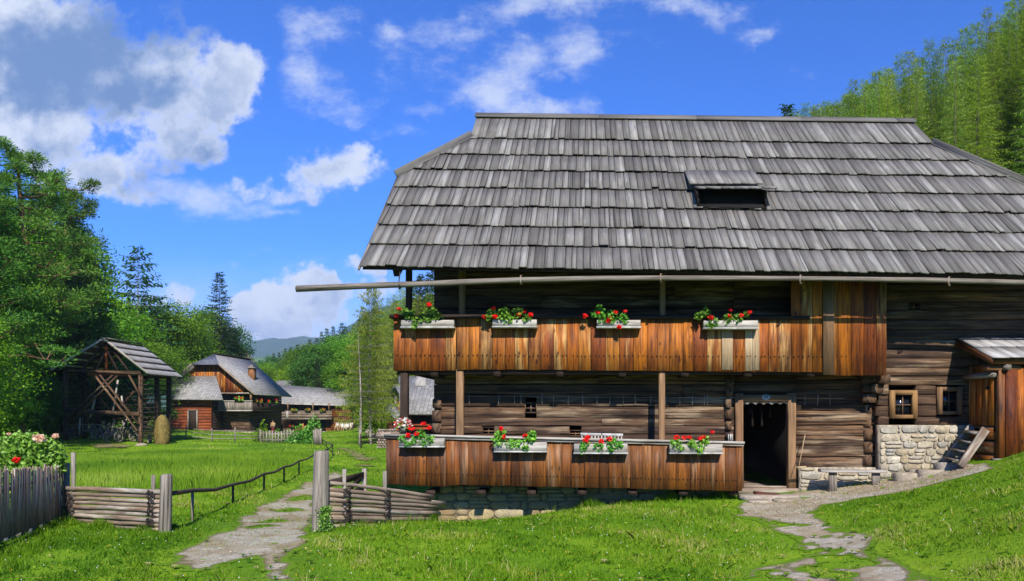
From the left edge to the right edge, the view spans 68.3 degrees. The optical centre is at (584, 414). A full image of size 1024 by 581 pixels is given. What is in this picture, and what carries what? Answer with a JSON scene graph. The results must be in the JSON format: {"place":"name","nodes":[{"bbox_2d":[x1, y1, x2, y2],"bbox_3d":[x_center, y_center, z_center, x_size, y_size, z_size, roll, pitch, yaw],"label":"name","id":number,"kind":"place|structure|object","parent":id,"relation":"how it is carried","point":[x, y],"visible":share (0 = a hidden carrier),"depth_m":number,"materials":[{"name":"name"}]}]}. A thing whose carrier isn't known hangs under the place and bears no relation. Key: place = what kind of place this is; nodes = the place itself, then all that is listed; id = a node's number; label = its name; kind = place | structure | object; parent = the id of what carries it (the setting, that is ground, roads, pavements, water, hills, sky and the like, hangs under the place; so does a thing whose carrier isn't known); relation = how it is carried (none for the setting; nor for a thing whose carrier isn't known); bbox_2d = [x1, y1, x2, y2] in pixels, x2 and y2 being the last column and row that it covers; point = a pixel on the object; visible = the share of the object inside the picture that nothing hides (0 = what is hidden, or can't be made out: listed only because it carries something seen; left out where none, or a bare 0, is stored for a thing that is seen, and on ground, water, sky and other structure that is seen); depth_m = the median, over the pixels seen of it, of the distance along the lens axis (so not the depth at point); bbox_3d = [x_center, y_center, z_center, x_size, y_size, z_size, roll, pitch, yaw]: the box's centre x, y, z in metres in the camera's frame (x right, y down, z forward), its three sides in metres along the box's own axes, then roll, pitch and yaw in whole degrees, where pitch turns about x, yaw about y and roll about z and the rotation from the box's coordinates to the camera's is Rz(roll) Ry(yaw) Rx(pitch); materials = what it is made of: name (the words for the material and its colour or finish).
{"place":"outdoors","nodes":[
{"label":"outdoors","id":0,"kind":"place"},
{"bbox_2d":[0,514,86,579],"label":"tall grass","id":1,"kind":"structure","parent":0,"point":[3,561],"depth_m":10.00,"materials":[{"name":"green plant"}]},
{"bbox_2d":[54,514,155,532],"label":"tall grass","id":2,"kind":"structure","parent":0,"point":[97,521],"depth_m":11.91,"materials":[{"name":"green plant"}]},
{"bbox_2d":[158,472,347,580],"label":"track","id":3,"kind":"structure","parent":0,"point":[185,558],"depth_m":10.19,"materials":[{"name":"grey stone"}]},
{"bbox_2d":[244,335,331,359],"bbox_3d":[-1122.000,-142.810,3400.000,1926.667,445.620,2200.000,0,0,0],"label":"mountain","id":4,"kind":"structure","parent":0,"point":[269,347],"depth_m":3138.90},
{"bbox_2d":[0,416,1023,580],"bbox_3d":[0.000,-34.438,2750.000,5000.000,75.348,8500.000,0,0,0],"label":"ground","id":5,"kind":"structure","parent":0,"point":[751,474],"depth_m":9.87,"materials":[{"name":"green plant"}]},
{"bbox_2d":[0,382,49,441],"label":"shrub","id":6,"kind":"object","parent":5,"relation":"on","point":[23,404],"visible":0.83,"depth_m":45.11,"materials":[{"name":"green plant"}]},
{"bbox_2d":[0,312,54,421],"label":"broadleaf tree","id":7,"kind":"object","parent":5,"relation":"on","point":[3,358],"visible":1,"depth_m":35.94,"materials":[{"name":"green plant"}]},
{"bbox_2d":[0,409,65,433],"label":"shrub","id":8,"kind":"object","parent":5,"relation":"on","point":[48,423],"visible":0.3,"depth_m":47.50,"materials":[{"name":"green plant"}]},
{"bbox_2d":[0,429,67,518],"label":"flowering bush","id":9,"kind":"object","parent":5,"relation":"on","point":[27,448],"visible":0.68,"depth_m":12.46,"materials":[{"name":"green plant"}]},
{"bbox_2d":[0,463,69,543],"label":"picket fence","id":10,"kind":"object","parent":5,"relation":"on","point":[34,503],"visible":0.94,"depth_m":11.26,"materials":[{"name":"grey wood"}]},
{"bbox_2d":[0,199,73,399],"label":"broadleaf tree","id":11,"kind":"object","parent":5,"relation":"on","point":[25,278],"visible":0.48,"depth_m":42.09,"materials":[{"name":"green plant"}]},
{"bbox_2d":[0,179,82,367],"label":"pine tree","id":12,"kind":"object","parent":5,"relation":"on","point":[6,267],"visible":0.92,"depth_m":40.02,"materials":[{"name":"green plant"}]},
{"bbox_2d":[24,377,81,432],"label":"broadleaf tree","id":13,"kind":"object","parent":5,"relation":"on","point":[54,401],"visible":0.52,"depth_m":49.74,"materials":[{"name":"green plant"}]},
{"bbox_2d":[5,187,108,332],"bbox_3d":[-43.249,-7.917,57.867,10.995,20.274,11.381,0,0,31],"label":"broadleaf tree","id":14,"kind":"object","parent":5,"relation":"on","point":[31,203],"visible":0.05,"depth_m":57.45,"materials":[{"name":"green plant"}]},
{"bbox_2d":[0,135,114,445],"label":"broadleaf tree","id":15,"kind":"object","parent":5,"relation":"on","point":[17,164],"visible":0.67,"depth_m":46.35,"materials":[{"name":"green plant"}]},
{"bbox_2d":[9,170,108,432],"bbox_3d":[-40.723,-8.483,56.715,8.641,20.958,9.081,0,0,-17],"label":"broadleaf tree","id":16,"kind":"object","parent":5,"relation":"on","point":[79,197],"visible":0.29,"depth_m":56.89,"materials":[{"name":"green plant"}]},
{"bbox_2d":[0,273,124,398],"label":"broadleaf tree","id":17,"kind":"object","parent":5,"relation":"on","point":[74,345],"visible":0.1,"depth_m":52.45,"materials":[{"name":"green plant"}]},
{"bbox_2d":[41,372,120,434],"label":"broadleaf tree","id":18,"kind":"object","parent":5,"relation":"on","point":[77,394],"visible":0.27,"depth_m":53.56,"materials":[{"name":"green plant"}]},
{"bbox_2d":[47,238,118,434],"bbox_3d":[-37.524,-5.578,55.047,5.559,15.006,5.387,0,0,-6],"label":"spruce tree","id":19,"kind":"object","parent":5,"relation":"on","point":[81,283],"visible":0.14,"depth_m":54.96,"materials":[{"name":"green plant"}]},
{"bbox_2d":[62,415,110,438],"bbox_3d":[-34.059,0.781,51.641,3.057,1.727,1.142,0,0,-9],"label":"hay cart","id":20,"kind":"object","parent":5,"relation":"on","point":[96,431],"visible":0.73,"depth_m":51.30,"materials":[{"name":"grey wood"}]},
{"bbox_2d":[15,215,159,395],"bbox_3d":[-41.715,-6.713,58.123,13.653,17.634,12.827,0,0,31],"label":"broadleaf tree","id":21,"kind":"object","parent":5,"relation":"on","point":[119,303],"visible":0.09,"depth_m":58.09,"materials":[{"name":"green plant"}]},
{"bbox_2d":[37,260,138,432],"bbox_3d":[-40.141,-5.491,57.902,9.224,15.119,9.548,0,0,18],"label":"broadleaf tree","id":22,"kind":"object","parent":5,"relation":"on","point":[104,328],"visible":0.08,"depth_m":58.49,"materials":[{"name":"green plant"}]},
{"bbox_2d":[61,452,159,530],"bbox_3d":[-7.657,1.266,12.069,3.123,1.269,0.193,0,0,30],"label":"rail fence","id":23,"kind":"object","parent":5,"relation":"on","point":[148,508],"visible":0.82,"depth_m":11.96,"materials":[{"name":"grey wood"}]},
{"bbox_2d":[50,338,182,445],"bbox_3d":[-32.007,-1.446,51.608,6.476,7.338,4.385,0,0,0],"label":"hay rack","id":24,"kind":"object","parent":5,"relation":"on","point":[99,357],"visible":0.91,"depth_m":50.67,"materials":[{"name":"brown wood"}]},
{"bbox_2d":[80,335,153,429],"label":"broadleaf tree","id":25,"kind":"object","parent":5,"relation":"on","point":[120,383],"visible":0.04,"depth_m":62.36,"materials":[{"name":"green plant"}]},
{"bbox_2d":[103,419,137,441],"bbox_3d":[-31.707,1.048,51.214,1.140,1.594,2.002,0,0,13],"label":"hay cart","id":26,"kind":"object","parent":5,"relation":"on","point":[120,434],"visible":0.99,"depth_m":50.84,"materials":[{"name":"grey wood"}]},
{"bbox_2d":[102,357,164,429],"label":"broadleaf tree","id":27,"kind":"object","parent":5,"relation":"on","point":[131,384],"visible":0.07,"depth_m":66.28,"materials":[{"name":"green plant"}]},
{"bbox_2d":[108,306,173,426],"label":"broadleaf tree","id":28,"kind":"object","parent":5,"relation":"on","point":[143,321],"visible":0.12,"depth_m":80.55,"materials":[{"name":"green plant"}]},
{"bbox_2d":[102,398,181,431],"bbox_3d":[-38.705,0.159,64.203,7.124,3.474,7.847,0,0,2],"label":"shrub","id":29,"kind":"object","parent":5,"relation":"on","point":[162,411],"visible":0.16,"depth_m":63.73,"materials":[{"name":"green plant"}]},
{"bbox_2d":[111,244,189,426],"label":"spruce tree","id":30,"kind":"object","parent":5,"relation":"on","point":[146,281],"visible":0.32,"depth_m":83.97,"materials":[{"name":"green plant"}]},
{"bbox_2d":[126,337,196,428],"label":"broadleaf tree","id":31,"kind":"object","parent":5,"relation":"on","point":[159,353],"visible":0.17,"depth_m":76.48,"materials":[{"name":"green plant"}]},
{"bbox_2d":[152,414,170,444],"bbox_3d":[-29.116,1.091,51.616,1.361,2.270,1.363,0,0,0],"label":"haystack","id":32,"kind":"object","parent":5,"relation":"on","point":[162,428],"visible":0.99,"depth_m":51.26,"materials":[{"name":"beige plant"}]},
{"bbox_2d":[158,474,172,533],"bbox_3d":[-6.325,1.459,11.300,0.189,1.135,0.181,0,0,0],"label":"gate post","id":33,"kind":"object","parent":5,"relation":"on","point":[165,506],"visible":0.72,"depth_m":11.24,"materials":[{"name":"grey wood"}]},
{"bbox_2d":[20,448,313,492],"bbox_3d":[-16.563,1.790,31.335,12.029,0.942,32.126,0,0,-36],"label":"crop","id":34,"kind":"object","parent":5,"relation":"on","point":[190,467],"visible":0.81,"depth_m":23.12,"materials":[{"name":"green plant"}]},
{"bbox_2d":[109,290,232,415],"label":"broadleaf tree","id":35,"kind":"object","parent":5,"relation":"on","point":[178,335],"visible":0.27,"depth_m":92.91,"materials":[{"name":"green plant"}]},
{"bbox_2d":[171,376,223,430],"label":"log annexe","id":36,"kind":"structure","parent":5,"relation":"on","point":[200,415],"depth_m":77.80,"materials":[{"name":"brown wood"}]},
{"bbox_2d":[164,309,243,367],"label":"broadleaf tree","id":37,"kind":"object","parent":5,"relation":"on","point":[211,349],"visible":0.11,"depth_m":98.36,"materials":[{"name":"green plant"}]},
{"bbox_2d":[177,306,245,362],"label":"broadleaf tree","id":38,"kind":"object","parent":5,"relation":"on","point":[237,336],"visible":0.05,"depth_m":113.02,"materials":[{"name":"green plant"}]},
{"bbox_2d":[171,425,260,442],"bbox_3d":[-27.819,1.481,56.733,6.652,1.465,2.320,0,0,0],"label":"rail fence","id":39,"kind":"object","parent":5,"relation":"on","point":[211,434],"visible":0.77,"depth_m":56.13,"materials":[{"name":"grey wood"}]},
{"bbox_2d":[199,272,243,356],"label":"spruce tree","id":40,"kind":"object","parent":5,"relation":"on","point":[224,338],"visible":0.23,"depth_m":107.89,"materials":[{"name":"green plant"}]},
{"bbox_2d":[160,353,291,432],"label":"old farmhouse","id":41,"kind":"object","parent":5,"relation":"on","point":[248,380],"visible":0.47,"depth_m":80.72,"materials":[{"name":"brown wood"}]},
{"bbox_2d":[221,324,257,362],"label":"broadleaf tree","id":42,"kind":"object","parent":5,"relation":"on","point":[241,349],"visible":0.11,"depth_m":117.17,"materials":[{"name":"green plant"}]},
{"bbox_2d":[172,439,332,520],"bbox_3d":[-13.276,1.703,36.918,1.730,1.083,52.787,0,0,-17],"label":"handrail fence","id":43,"kind":"object","parent":5,"relation":"on","point":[191,491],"visible":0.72,"depth_m":15.57,"materials":[{"name":"brown wood"}]},
{"bbox_2d":[268,341,323,378],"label":"broadleaf tree","id":44,"kind":"object","parent":5,"relation":"on","point":[291,353],"visible":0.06,"depth_m":131.44,"materials":[{"name":"green plant"}]},
{"bbox_2d":[293,414,322,443],"bbox_3d":[-20.909,1.069,56.135,2.292,2.360,1.863,0,0,0],"label":"garden plant","id":45,"kind":"object","parent":5,"relation":"on","point":[308,429],"visible":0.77,"depth_m":55.87,"materials":[{"name":"green plant"}]},
{"bbox_2d":[283,343,336,388],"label":"broadleaf tree","id":46,"kind":"object","parent":5,"relation":"on","point":[304,379],"visible":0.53,"depth_m":112.41,"materials":[{"name":"green plant"}]},
{"bbox_2d":[311,450,328,531],"bbox_3d":[-3.993,1.268,11.300,0.257,1.460,0.246,0,0,20],"label":"gate post","id":47,"kind":"object","parent":5,"relation":"on","point":[320,496],"visible":0.77,"depth_m":11.20,"materials":[{"name":"grey wood"}]},
{"bbox_2d":[312,505,335,532],"bbox_3d":[-3.878,1.546,11.140,0.331,0.400,0.296,0,0,0],"label":"ivy","id":48,"kind":"object","parent":47,"relation":"attached to","point":[326,515],"visible":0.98,"depth_m":11.13,"materials":[{"name":"green plant"}]},
{"bbox_2d":[278,385,363,431],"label":"farmhouse","id":49,"kind":"object","parent":5,"relation":"on","point":[314,399],"visible":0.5,"depth_m":105.00,"materials":[{"name":"grey wood"}]},
{"bbox_2d":[310,330,359,383],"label":"broadleaf tree","id":50,"kind":"object","parent":5,"relation":"on","point":[335,345],"visible":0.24,"depth_m":116.15,"materials":[{"name":"green plant"}]},
{"bbox_2d":[328,468,366,507],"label":"open gate","id":51,"kind":"structure","parent":5,"relation":"on","point":[357,478],"depth_m":15.10,"materials":[{"name":"grey wood"}]},
{"bbox_2d":[312,341,383,425],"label":"broadleaf tree","id":52,"kind":"object","parent":5,"relation":"on","point":[335,368],"visible":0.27,"depth_m":108.64,"materials":[{"name":"green plant"}]},
{"bbox_2d":[337,329,384,445],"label":"larch tree","id":53,"kind":"object","parent":5,"relation":"on","point":[360,413],"visible":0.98,"depth_m":50.83,"materials":[{"name":"green plant"}]},
{"bbox_2d":[334,289,399,444],"bbox_3d":[-15.009,-3.240,52.130,5.121,11.626,4.951,0,0,-29],"label":"larch tree","id":54,"kind":"object","parent":5,"relation":"on","point":[377,361],"visible":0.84,"depth_m":51.90,"materials":[{"name":"green plant"}]},
{"bbox_2d":[348,401,396,433],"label":"shrub","id":55,"kind":"object","parent":5,"relation":"on","point":[374,424],"visible":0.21,"depth_m":65.10,"materials":[{"name":"green plant"}]},
{"bbox_2d":[309,511,457,530],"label":"tall grass","id":56,"kind":"structure","parent":5,"relation":"on","point":[432,519],"depth_m":12.49,"materials":[{"name":"green plant"}]},
{"bbox_2d":[328,469,446,527],"bbox_3d":[-3.379,1.521,13.257,0.255,1.336,3.849,0,0,17],"label":"rail fence","id":57,"kind":"object","parent":5,"relation":"on","point":[384,503],"visible":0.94,"depth_m":12.71,"materials":[{"name":"grey wood"}]},
{"bbox_2d":[368,299,414,404],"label":"larch tree","id":58,"kind":"object","parent":5,"relation":"on","point":[396,381],"visible":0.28,"depth_m":73.75,"materials":[{"name":"green plant"}]},
{"bbox_2d":[398,376,435,430],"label":"barn","id":59,"kind":"structure","parent":5,"relation":"on","point":[421,396],"depth_m":58.21,"materials":[{"name":"grey wood"}]},
{"bbox_2d":[550,490,736,511],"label":"tall grass","id":60,"kind":"structure","parent":5,"relation":"on","point":[585,502],"depth_m":15.80,"materials":[{"name":"green plant"}]},
{"bbox_2d":[358,112,1023,521],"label":"farmhouse","id":61,"kind":"object","parent":5,"relation":"on","point":[822,366],"visible":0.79,"depth_m":16.17,"materials":[{"name":"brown wood"}]},
{"bbox_2d":[393,417,412,432],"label":"flowers","id":62,"kind":"object","parent":61,"relation":"on","point":[398,424],"visible":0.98,"depth_m":15.43,"materials":[{"name":"plant"}]},
{"bbox_2d":[398,422,445,447],"bbox_3d":[-3.335,0.404,15.267,0.944,0.549,0.325,0,0,0],"label":"flower box","id":63,"kind":"object","parent":61,"relation":"attached to","point":[416,440],"visible":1,"depth_m":15.21,"materials":[{"name":"grey wood"}]},
{"bbox_2d":[394,302,455,329],"bbox_3d":[-3.271,-2.013,15.301,1.208,0.581,0.337,0,0,0],"label":"flower box","id":64,"kind":"object","parent":61,"relation":"attached to","point":[421,322],"visible":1,"depth_m":15.27,"materials":[{"name":"grey wood"}]},
{"bbox_2d":[482,307,537,328],"bbox_3d":[-1.538,-1.999,15.305,1.122,0.436,0.373,0,0,0],"label":"flower box","id":65,"kind":"object","parent":61,"relation":"attached to","point":[510,322],"visible":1,"depth_m":15.27,"materials":[{"name":"wood"}]},
{"bbox_2d":[491,426,546,452],"bbox_3d":[-1.346,0.495,15.249,1.148,0.554,0.362,0,0,0],"label":"flower box","id":66,"kind":"object","parent":61,"relation":"attached to","point":[531,445],"visible":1,"depth_m":15.23,"materials":[{"name":"grey wood"}]},
{"bbox_2d":[573,435,627,454],"bbox_3d":[0.320,0.607,15.261,1.106,0.424,0.338,0,0,0],"label":"flower box","id":67,"kind":"object","parent":61,"relation":"attached to","point":[611,446],"visible":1,"depth_m":15.23,"materials":[{"name":"grey wood"}]},
{"bbox_2d":[582,304,640,333],"bbox_3d":[0.542,-1.957,15.290,1.195,0.649,0.361,0,0,0],"label":"flower box","id":68,"kind":"object","parent":61,"relation":"attached to","point":[604,322],"visible":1,"depth_m":15.27,"materials":[{"name":"wood"}]},
{"bbox_2d":[295,272,1023,291],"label":"eaves pole","id":69,"kind":"object","parent":61,"relation":"attached to","point":[399,285],"visible":1,"depth_m":14.56,"materials":[{"name":"grey wood"}]},
{"bbox_2d":[668,430,722,454],"bbox_3d":[2.258,0.563,15.272,1.089,0.526,0.317,0,0,0],"label":"flower box","id":70,"kind":"object","parent":61,"relation":"attached to","point":[703,446],"visible":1,"depth_m":15.23,"materials":[{"name":"grey wood"}]},
{"bbox_2d":[693,305,758,329],"bbox_3d":[2.874,-1.980,15.307,1.316,0.486,0.327,0,0,0],"label":"flower box","id":71,"kind":"object","parent":61,"relation":"attached to","point":[724,324],"visible":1,"depth_m":15.27,"materials":[{"name":"grey wood"}]},
{"bbox_2d":[888,390,917,418],"bbox_3d":[6.810,-0.228,16.070,0.580,0.605,0.160,0,0,0],"label":"window","id":72,"kind":"structure","parent":61,"relation":"in","point":[902,404],"depth_m":16.01,"materials":[{"name":"brown wood"}]},
{"bbox_2d":[936,387,962,414],"bbox_3d":[7.800,-0.305,16.070,0.520,0.590,0.160,0,0,0],"label":"window","id":73,"kind":"structure","parent":61,"relation":"in","point":[949,400],"depth_m":16.01,"materials":[{"name":"brown wood"}]},
{"bbox_2d":[852,78,875,116],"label":"larch tree","id":74,"kind":"object","parent":5,"relation":"on","point":[866,89],"visible":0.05,"depth_m":42.03,"materials":[{"name":"green plant"}]},
{"bbox_2d":[860,69,894,116],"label":"larch tree","id":75,"kind":"object","parent":5,"relation":"on","point":[874,79],"visible":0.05,"depth_m":44.98,"materials":[{"name":"green plant"}]},
{"bbox_2d":[864,80,895,117],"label":"larch tree","id":76,"kind":"object","parent":5,"relation":"on","point":[881,96],"visible":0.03,"depth_m":41.28,"materials":[{"name":"green plant"}]},
{"bbox_2d":[875,66,903,117],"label":"larch tree","id":77,"kind":"object","parent":5,"relation":"on","point":[888,85],"visible":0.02,"depth_m":41.98,"materials":[{"name":"green plant"}]},
{"bbox_2d":[886,52,918,124],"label":"larch tree","id":78,"kind":"object","parent":5,"relation":"on","point":[895,74],"visible":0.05,"depth_m":41.96,"materials":[{"name":"green plant"}]},
{"bbox_2d":[892,48,938,135],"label":"larch tree","id":79,"kind":"object","parent":5,"relation":"on","point":[910,68],"visible":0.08,"depth_m":41.83,"materials":[{"name":"green plant"}]},
{"bbox_2d":[900,66,934,140],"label":"larch tree","id":80,"kind":"object","parent":5,"relation":"on","point":[913,93],"visible":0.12,"depth_m":39.27,"materials":[{"name":"green plant"}]},
{"bbox_2d":[906,54,941,139],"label":"larch tree","id":81,"kind":"object","parent":5,"relation":"on","point":[921,60],"visible":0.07,"depth_m":44.80,"materials":[{"name":"green plant"}]},
{"bbox_2d":[914,36,960,148],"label":"larch tree","id":82,"kind":"object","parent":5,"relation":"on","point":[928,48],"visible":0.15,"depth_m":41.85,"materials":[{"name":"green plant"}]},
{"bbox_2d":[919,46,959,147],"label":"larch tree","id":83,"kind":"object","parent":5,"relation":"on","point":[939,63],"visible":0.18,"depth_m":41.88,"materials":[{"name":"green plant"}]},
{"bbox_2d":[922,36,972,151],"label":"larch tree","id":84,"kind":"object","parent":5,"relation":"on","point":[945,46],"visible":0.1,"depth_m":41.91,"materials":[{"name":"green plant"}]},
{"bbox_2d":[930,71,974,144],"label":"larch tree","id":85,"kind":"object","parent":5,"relation":"on","point":[952,105],"visible":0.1,"depth_m":41.87,"materials":[{"name":"green plant"}]},
{"bbox_2d":[934,58,977,153],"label":"larch tree","id":86,"kind":"object","parent":5,"relation":"on","point":[954,123],"visible":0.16,"depth_m":36.58,"materials":[{"name":"green plant"}]},
{"bbox_2d":[939,25,1005,162],"bbox_3d":[21.226,-13.925,42.028,4.863,15.751,4.894,0,0,10],"label":"larch tree","id":87,"kind":"object","parent":5,"relation":"on","point":[963,49],"visible":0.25,"depth_m":41.81,"materials":[{"name":"green plant"}]},
{"bbox_2d":[953,53,1011,167],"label":"larch tree","id":88,"kind":"object","parent":5,"relation":"on","point":[976,146],"visible":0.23,"depth_m":36.36,"materials":[{"name":"green plant"}]},
{"bbox_2d":[948,20,1017,166],"bbox_3d":[21.880,-14.197,41.976,5.104,15.667,5.137,0,0,-3],"label":"larch tree","id":89,"kind":"object","parent":5,"relation":"on","point":[976,28],"visible":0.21,"depth_m":41.67,"materials":[{"name":"green plant"}]},
{"bbox_2d":[956,337,1023,459],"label":"lean to shed","id":90,"kind":"object","parent":5,"relation":"on","point":[1006,433],"visible":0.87,"depth_m":14.89,"materials":[{"name":"brown wood"}]},
{"bbox_2d":[969,364,994,425],"bbox_3d":[8.163,-0.400,15.465,0.065,1.240,0.964,0,0,0],"label":"door","id":91,"kind":"structure","parent":90,"relation":"in","point":[981,391],"depth_m":15.44,"materials":[{"name":"brown wood"}]},
{"bbox_2d":[966,5,1017,169],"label":"larch tree","id":92,"kind":"object","parent":5,"relation":"on","point":[984,15],"visible":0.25,"depth_m":41.65,"materials":[{"name":"green plant"}]},
{"bbox_2d":[972,20,1022,172],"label":"larch tree","id":93,"kind":"object","parent":5,"relation":"on","point":[992,77],"visible":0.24,"depth_m":41.63,"materials":[{"name":"green plant"}]},
{"bbox_2d":[986,0,1023,172],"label":"larch tree","id":94,"kind":"object","parent":5,"relation":"on","point":[1006,46],"visible":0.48,"depth_m":41.73,"materials":[{"name":"green plant"}]},
{"bbox_2d":[989,0,1023,170],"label":"larch tree","id":95,"kind":"object","parent":5,"relation":"on","point":[1020,48],"visible":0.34,"depth_m":41.69,"materials":[{"name":"green plant"}]},
{"bbox_2d":[1001,64,1023,175],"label":"larch tree","id":96,"kind":"object","parent":5,"relation":"on","point":[1017,144],"visible":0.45,"depth_m":39.64,"materials":[{"name":"green plant"}]},
{"bbox_2d":[0,0,1023,342],"label":"sky","id":97,"kind":"structure","parent":0,"point":[261,144],"materials":[{"name":"blue"}]},
{"bbox_2d":[732,462,1005,580],"bbox_3d":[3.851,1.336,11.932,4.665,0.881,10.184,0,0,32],"label":"gravel path","id":98,"kind":"structure","parent":0,"point":[882,569],"depth_m":10.54,"materials":[{"name":"grey stone"}]},
{"bbox_2d":[737,493,798,500],"bbox_3d":[3.831,1.725,15.556,1.297,0.155,0.613,0,0,0],"label":"doorstep","id":99,"kind":"object","parent":98,"relation":"on","point":[744,497],"visible":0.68,"depth_m":15.35,"materials":[{"name":"stone"}]},
{"bbox_2d":[818,469,887,491],"bbox_3d":[5.571,1.379,15.621,1.355,0.502,0.306,0,0,0],"label":"bench","id":100,"kind":"object","parent":98,"relation":"on","point":[875,476],"visible":0.86,"depth_m":15.55,"materials":[{"name":"grey wood"}]},
{"bbox_2d":[943,424,989,467],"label":"wooden steps","id":101,"kind":"structure","parent":98,"relation":"on","point":[975,443],"depth_m":14.99,"materials":[{"name":"grey wood"}]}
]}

